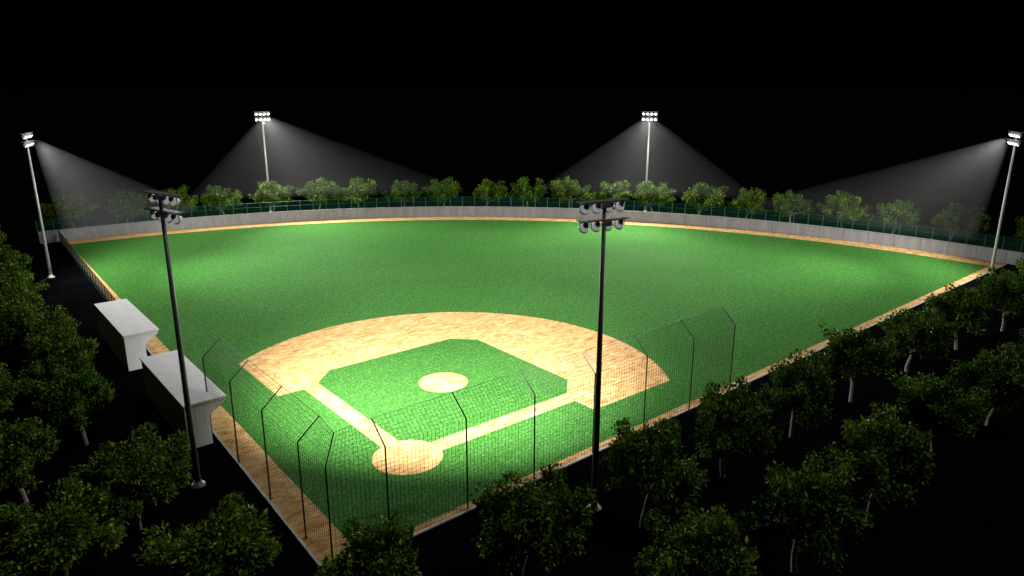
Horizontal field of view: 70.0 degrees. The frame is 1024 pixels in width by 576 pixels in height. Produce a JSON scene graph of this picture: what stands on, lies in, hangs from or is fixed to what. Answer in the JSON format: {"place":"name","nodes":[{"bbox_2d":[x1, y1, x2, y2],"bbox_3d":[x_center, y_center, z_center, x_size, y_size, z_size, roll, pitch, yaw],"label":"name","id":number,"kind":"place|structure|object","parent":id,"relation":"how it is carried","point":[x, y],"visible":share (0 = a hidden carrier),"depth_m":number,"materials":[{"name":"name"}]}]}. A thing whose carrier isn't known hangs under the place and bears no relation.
{"place":"outdoors","nodes":[
{"label":"outdoors","id":0,"kind":"place"},
{"bbox_2d":[0,231,6,244],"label":"tree","id":1,"kind":"object","parent":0,"point":[2,236],"visible":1,"depth_m":158.40,"materials":[{"name":"green plant"}]},
{"bbox_2d":[20,132,54,277],"bbox_3d":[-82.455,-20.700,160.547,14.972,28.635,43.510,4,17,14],"label":"floodlight tower","id":2,"kind":"structure","parent":0,"point":[26,143],"depth_m":143.32,"materials":[{"name":"metal"}]},
{"bbox_2d":[141,190,205,488],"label":"floodlight tower","id":3,"kind":"structure","parent":0,"point":[161,213],"depth_m":67.01,"materials":[{"name":"metal"}]},
{"bbox_2d":[239,312,668,449],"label":"infield dirt","id":4,"kind":"structure","parent":0,"point":[307,362],"depth_m":107.34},
{"bbox_2d":[372,440,442,474],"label":"home plate dirt circle","id":5,"kind":"object","parent":4,"relation":"on","point":[428,455],"visible":0.88,"depth_m":77.63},
{"bbox_2d":[318,339,567,441],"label":"infield grass","id":6,"kind":"structure","parent":4,"relation":"on","point":[374,387],"depth_m":95.50,"materials":[{"name":"green plant"}]},
{"bbox_2d":[418,372,467,391],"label":"pitchers mound","id":7,"kind":"object","parent":6,"relation":"on","point":[442,382],"visible":1,"depth_m":96.45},
{"bbox_2d":[0,85,1023,575],"bbox_3d":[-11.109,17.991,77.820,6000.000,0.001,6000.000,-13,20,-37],"label":"ground","id":8,"kind":"structure","parent":0,"point":[930,153],"depth_m":284.47,"materials":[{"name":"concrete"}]},
{"bbox_2d":[0,245,16,255],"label":"tree","id":9,"kind":"object","parent":8,"relation":"on","point":[6,247],"visible":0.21,"depth_m":145.73,"materials":[{"name":"green plant"}]},
{"bbox_2d":[0,362,27,412],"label":"tree","id":10,"kind":"object","parent":8,"relation":"on","point":[7,388],"visible":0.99,"depth_m":80.69,"materials":[{"name":"green plant"}]},
{"bbox_2d":[0,248,32,278],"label":"tree","id":11,"kind":"object","parent":8,"relation":"on","point":[8,253],"visible":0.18,"depth_m":132.65,"materials":[{"name":"green plant"}]},
{"bbox_2d":[0,280,44,337],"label":"tree","id":12,"kind":"object","parent":8,"relation":"on","point":[19,292],"visible":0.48,"depth_m":110.38,"materials":[{"name":"green plant"}]},
{"bbox_2d":[0,259,48,296],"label":"tree","id":13,"kind":"object","parent":8,"relation":"on","point":[14,270],"visible":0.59,"depth_m":121.21,"materials":[{"name":"green plant"}]},
{"bbox_2d":[0,416,61,506],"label":"tree","id":14,"kind":"object","parent":8,"relation":"on","point":[24,445],"visible":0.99,"depth_m":65.76,"materials":[{"name":"green plant"}]},
{"bbox_2d":[0,298,73,364],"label":"tree","id":15,"kind":"object","parent":8,"relation":"on","point":[23,320],"visible":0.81,"depth_m":99.39,"materials":[{"name":"green plant"}]},
{"bbox_2d":[16,317,99,380],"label":"tree","id":16,"kind":"object","parent":8,"relation":"on","point":[53,348],"visible":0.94,"depth_m":90.18,"materials":[{"name":"green plant"}]},
{"bbox_2d":[0,472,126,575],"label":"tree","id":17,"kind":"object","parent":8,"relation":"on","point":[77,512],"visible":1,"depth_m":54.02,"materials":[{"name":"green plant"}]},
{"bbox_2d":[19,364,116,445],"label":"tree","id":18,"kind":"object","parent":8,"relation":"on","point":[64,396],"visible":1,"depth_m":77.77,"materials":[{"name":"green plant"}]},
{"bbox_2d":[40,190,101,227],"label":"tree","id":19,"kind":"object","parent":8,"relation":"on","point":[59,206],"visible":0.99,"depth_m":186.32,"materials":[{"name":"green plant"}]},
{"bbox_2d":[58,230,115,301],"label":"side fence","id":20,"kind":"object","parent":8,"relation":"on","point":[106,294],"visible":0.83,"depth_m":146.49,"materials":[{"name":"green paint"}]},
{"bbox_2d":[94,299,158,370],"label":"dugout","id":21,"kind":"object","parent":8,"relation":"on","point":[128,330],"visible":0.98,"depth_m":103.91,"materials":[{"name":"paint"}]},
{"bbox_2d":[105,188,149,222],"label":"tree","id":22,"kind":"object","parent":8,"relation":"on","point":[126,202],"visible":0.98,"depth_m":193.06,"materials":[{"name":"green plant"}]},
{"bbox_2d":[65,421,192,530],"bbox_3d":[-32.979,16.818,64.098,8.933,9.914,9.988,3,16,10],"label":"tree","id":23,"kind":"object","parent":8,"relation":"on","point":[143,469],"visible":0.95,"depth_m":62.19,"materials":[{"name":"green plant"}]},
{"bbox_2d":[163,185,198,212],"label":"tree","id":24,"kind":"object","parent":8,"relation":"on","point":[188,201],"visible":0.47,"depth_m":200.19,"materials":[{"name":"green plant"}]},
{"bbox_2d":[140,350,226,447],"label":"dugout","id":25,"kind":"object","parent":8,"relation":"on","point":[163,383],"visible":0.77,"depth_m":83.33,"materials":[{"name":"paint"}]},
{"bbox_2d":[132,490,283,575],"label":"tree","id":26,"kind":"object","parent":8,"relation":"on","point":[239,545],"visible":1,"depth_m":51.24,"materials":[{"name":"green plant"}]},
{"bbox_2d":[199,185,243,214],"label":"tree","id":27,"kind":"object","parent":8,"relation":"on","point":[213,196],"visible":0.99,"depth_m":204.45,"materials":[{"name":"green plant"}]},
{"bbox_2d":[253,111,271,211],"bbox_3d":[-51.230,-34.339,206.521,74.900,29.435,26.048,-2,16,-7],"label":"floodlight tower","id":28,"kind":"structure","parent":8,"relation":"on","point":[261,118],"depth_m":212.13,"materials":[{"name":"metal"}]},
{"bbox_2d":[249,180,293,211],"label":"tree","id":29,"kind":"object","parent":8,"relation":"on","point":[272,192],"visible":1,"depth_m":209.47,"materials":[{"name":"green plant"}]},
{"bbox_2d":[294,177,339,209],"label":"tree","id":30,"kind":"object","parent":8,"relation":"on","point":[322,191],"visible":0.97,"depth_m":212.34,"materials":[{"name":"green plant"}]},
{"bbox_2d":[334,177,377,207],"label":"tree","id":31,"kind":"object","parent":8,"relation":"on","point":[361,188],"visible":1,"depth_m":214.33,"materials":[{"name":"green plant"}]},
{"bbox_2d":[313,511,422,575],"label":"tree","id":32,"kind":"object","parent":8,"relation":"on","point":[385,550],"visible":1,"depth_m":50.41,"materials":[{"name":"green plant"}]},
{"bbox_2d":[381,180,422,206],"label":"tree","id":33,"kind":"object","parent":8,"relation":"on","point":[406,189],"visible":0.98,"depth_m":216.48,"materials":[{"name":"green plant"}]},
{"bbox_2d":[421,176,462,205],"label":"tree","id":34,"kind":"object","parent":8,"relation":"on","point":[449,189],"visible":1,"depth_m":217.80,"materials":[{"name":"green plant"}]},
{"bbox_2d":[471,178,507,205],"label":"tree","id":35,"kind":"object","parent":8,"relation":"on","point":[490,190],"visible":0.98,"depth_m":217.73,"materials":[{"name":"green plant"}]},
{"bbox_2d":[507,176,547,206],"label":"tree","id":36,"kind":"object","parent":8,"relation":"on","point":[521,187],"visible":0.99,"depth_m":216.15,"materials":[{"name":"green plant"}]},
{"bbox_2d":[35,197,1023,251],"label":"outfield fence","id":37,"kind":"object","parent":8,"relation":"on","point":[425,201],"visible":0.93,"depth_m":194.13,"materials":[{"name":"green metal"}]},
{"bbox_2d":[38,206,1023,265],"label":"outfield wall","id":38,"kind":"structure","parent":8,"relation":"on","point":[944,247],"depth_m":196.37,"materials":[{"name":"concrete"}]},
{"bbox_2d":[469,462,596,575],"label":"tree","id":39,"kind":"object","parent":8,"relation":"on","point":[527,522],"visible":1,"depth_m":55.36,"materials":[{"name":"green plant"}]},
{"bbox_2d":[550,175,591,207],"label":"tree","id":40,"kind":"object","parent":8,"relation":"on","point":[565,188],"visible":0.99,"depth_m":215.24,"materials":[{"name":"green plant"}]},
{"bbox_2d":[145,263,1007,567],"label":"kerb","id":41,"kind":"structure","parent":8,"relation":"on","point":[305,547],"depth_m":73.38,"materials":[{"name":"concrete"}]},
{"bbox_2d":[590,180,632,203],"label":"tree","id":42,"kind":"object","parent":8,"relation":"on","point":[617,190],"visible":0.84,"depth_m":213.32,"materials":[{"name":"green plant"}]},
{"bbox_2d":[642,111,657,210],"bbox_3d":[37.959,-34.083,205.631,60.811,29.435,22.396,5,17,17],"label":"floodlight tower","id":43,"kind":"structure","parent":8,"relation":"on","point":[649,113],"depth_m":212.34,"materials":[{"name":"metal"}]},
{"bbox_2d":[632,180,675,211],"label":"tree","id":44,"kind":"object","parent":8,"relation":"on","point":[646,193],"visible":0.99,"depth_m":208.06,"materials":[{"name":"green plant"}]},
{"bbox_2d":[599,415,709,528],"bbox_3d":[12.242,16.413,64.648,9.471,10.422,10.346,2,16,8],"label":"tree","id":45,"kind":"object","parent":8,"relation":"on","point":[652,462],"visible":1,"depth_m":63.06,"materials":[{"name":"green plant"}]},
{"bbox_2d":[633,503,761,575],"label":"tree","id":46,"kind":"object","parent":8,"relation":"on","point":[707,547],"visible":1,"depth_m":50.19,"materials":[{"name":"green plant"}]},
{"bbox_2d":[681,181,728,214],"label":"tree","id":47,"kind":"object","parent":8,"relation":"on","point":[706,196],"visible":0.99,"depth_m":203.81,"materials":[{"name":"green plant"}]},
{"bbox_2d":[690,376,784,477],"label":"tree","id":48,"kind":"object","parent":8,"relation":"on","point":[727,414],"visible":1,"depth_m":71.17,"materials":[{"name":"green plant"}]},
{"bbox_2d":[724,187,765,218],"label":"tree","id":49,"kind":"object","parent":8,"relation":"on","point":[750,200],"visible":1,"depth_m":199.09,"materials":[{"name":"green plant"}]},
{"bbox_2d":[748,349,837,437],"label":"tree","id":50,"kind":"object","parent":8,"relation":"on","point":[795,387],"visible":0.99,"depth_m":79.80,"materials":[{"name":"green plant"}]},
{"bbox_2d":[772,189,815,222],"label":"tree","id":51,"kind":"object","parent":8,"relation":"on","point":[789,202],"visible":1,"depth_m":195.03,"materials":[{"name":"green plant"}]},
{"bbox_2d":[732,455,874,572],"bbox_3d":[23.150,18.736,57.403,10.610,9.982,9.219,-6,17,-19],"label":"tree","id":52,"kind":"object","parent":8,"relation":"on","point":[804,494],"visible":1,"depth_m":56.71,"materials":[{"name":"green plant"}]},
{"bbox_2d":[818,190,871,227],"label":"tree","id":53,"kind":"object","parent":8,"relation":"on","point":[843,207],"visible":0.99,"depth_m":187.23,"materials":[{"name":"green plant"}]},
{"bbox_2d":[804,323,899,401],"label":"tree","id":54,"kind":"object","parent":8,"relation":"on","point":[852,354],"visible":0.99,"depth_m":88.87,"materials":[{"name":"green plant"}]},
{"bbox_2d":[805,403,937,518],"bbox_3d":[32.045,16.007,65.966,10.613,10.430,10.570,4,17,14],"label":"tree","id":55,"kind":"object","parent":8,"relation":"on","point":[890,444],"visible":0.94,"depth_m":64.15,"materials":[{"name":"green plant"}]},
{"bbox_2d":[866,199,922,233],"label":"tree","id":56,"kind":"object","parent":8,"relation":"on","point":[900,212],"visible":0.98,"depth_m":178.11,"materials":[{"name":"green plant"}]},
{"bbox_2d":[874,307,959,371],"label":"tree","id":57,"kind":"object","parent":8,"relation":"on","point":[919,333],"visible":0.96,"depth_m":97.05,"materials":[{"name":"green plant"}]},
{"bbox_2d":[869,368,991,465],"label":"tree","id":58,"kind":"object","parent":8,"relation":"on","point":[925,403],"visible":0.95,"depth_m":73.66,"materials":[{"name":"green plant"}]},
{"bbox_2d":[912,283,989,349],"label":"tree","id":59,"kind":"object","parent":8,"relation":"on","point":[966,308],"visible":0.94,"depth_m":105.78,"materials":[{"name":"green plant"}]},
{"bbox_2d":[930,201,989,241],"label":"tree","id":60,"kind":"object","parent":8,"relation":"on","point":[955,218],"visible":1,"depth_m":171.24,"materials":[{"name":"green plant"}]},
{"bbox_2d":[946,342,1023,425],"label":"tree","id":61,"kind":"object","parent":8,"relation":"on","point":[1002,373],"visible":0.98,"depth_m":81.58,"materials":[{"name":"green plant"}]},
{"bbox_2d":[969,266,1023,331],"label":"tree","id":62,"kind":"object","parent":8,"relation":"on","point":[1004,290],"visible":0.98,"depth_m":114.32,"materials":[{"name":"green plant"}]},
{"bbox_2d":[990,131,1022,274],"bbox_3d":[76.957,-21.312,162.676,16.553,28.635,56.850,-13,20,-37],"label":"floodlight tower","id":63,"kind":"structure","parent":8,"relation":"on","point":[1015,141],"depth_m":145.58,"materials":[{"name":"metal"}]},
{"bbox_2d":[997,257,1023,282],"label":"tree","id":64,"kind":"object","parent":8,"relation":"on","point":[1020,268],"visible":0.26,"depth_m":124.89,"materials":[{"name":"green plant"}]},
{"bbox_2d":[1010,328,1023,366],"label":"tree","id":65,"kind":"object","parent":8,"relation":"on","point":[1019,348],"visible":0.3,"depth_m":92.25,"materials":[{"name":"green plant"}]},
{"bbox_2d":[1014,216,1023,239],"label":"tree","id":66,"kind":"object","parent":8,"relation":"on","point":[1020,229],"visible":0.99,"depth_m":167.14,"materials":[{"name":"green plant"}]},
{"bbox_2d":[0,0,1023,89],"label":"sky","id":67,"kind":"structure","parent":0,"point":[45,44],"materials":[{"name":"black"}]},
{"bbox_2d":[70,220,987,536],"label":"outfield grass","id":68,"kind":"structure","parent":0,"point":[246,292],"depth_m":135.47,"materials":[{"name":"green plant"}]},
{"bbox_2d":[68,216,1004,564],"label":"warning track","id":69,"kind":"structure","parent":0,"point":[318,520],"depth_m":90.57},
{"bbox_2d":[202,307,735,559],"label":"backstop fence","id":70,"kind":"object","parent":69,"relation":"on","point":[263,424],"visible":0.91,"depth_m":69.63,"materials":[{"name":"black metal"}]},
{"bbox_2d":[576,197,630,512],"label":"floodlight tower","id":71,"kind":"structure","parent":0,"point":[607,207],"depth_m":62.09,"materials":[{"name":"metal"}]}
]}

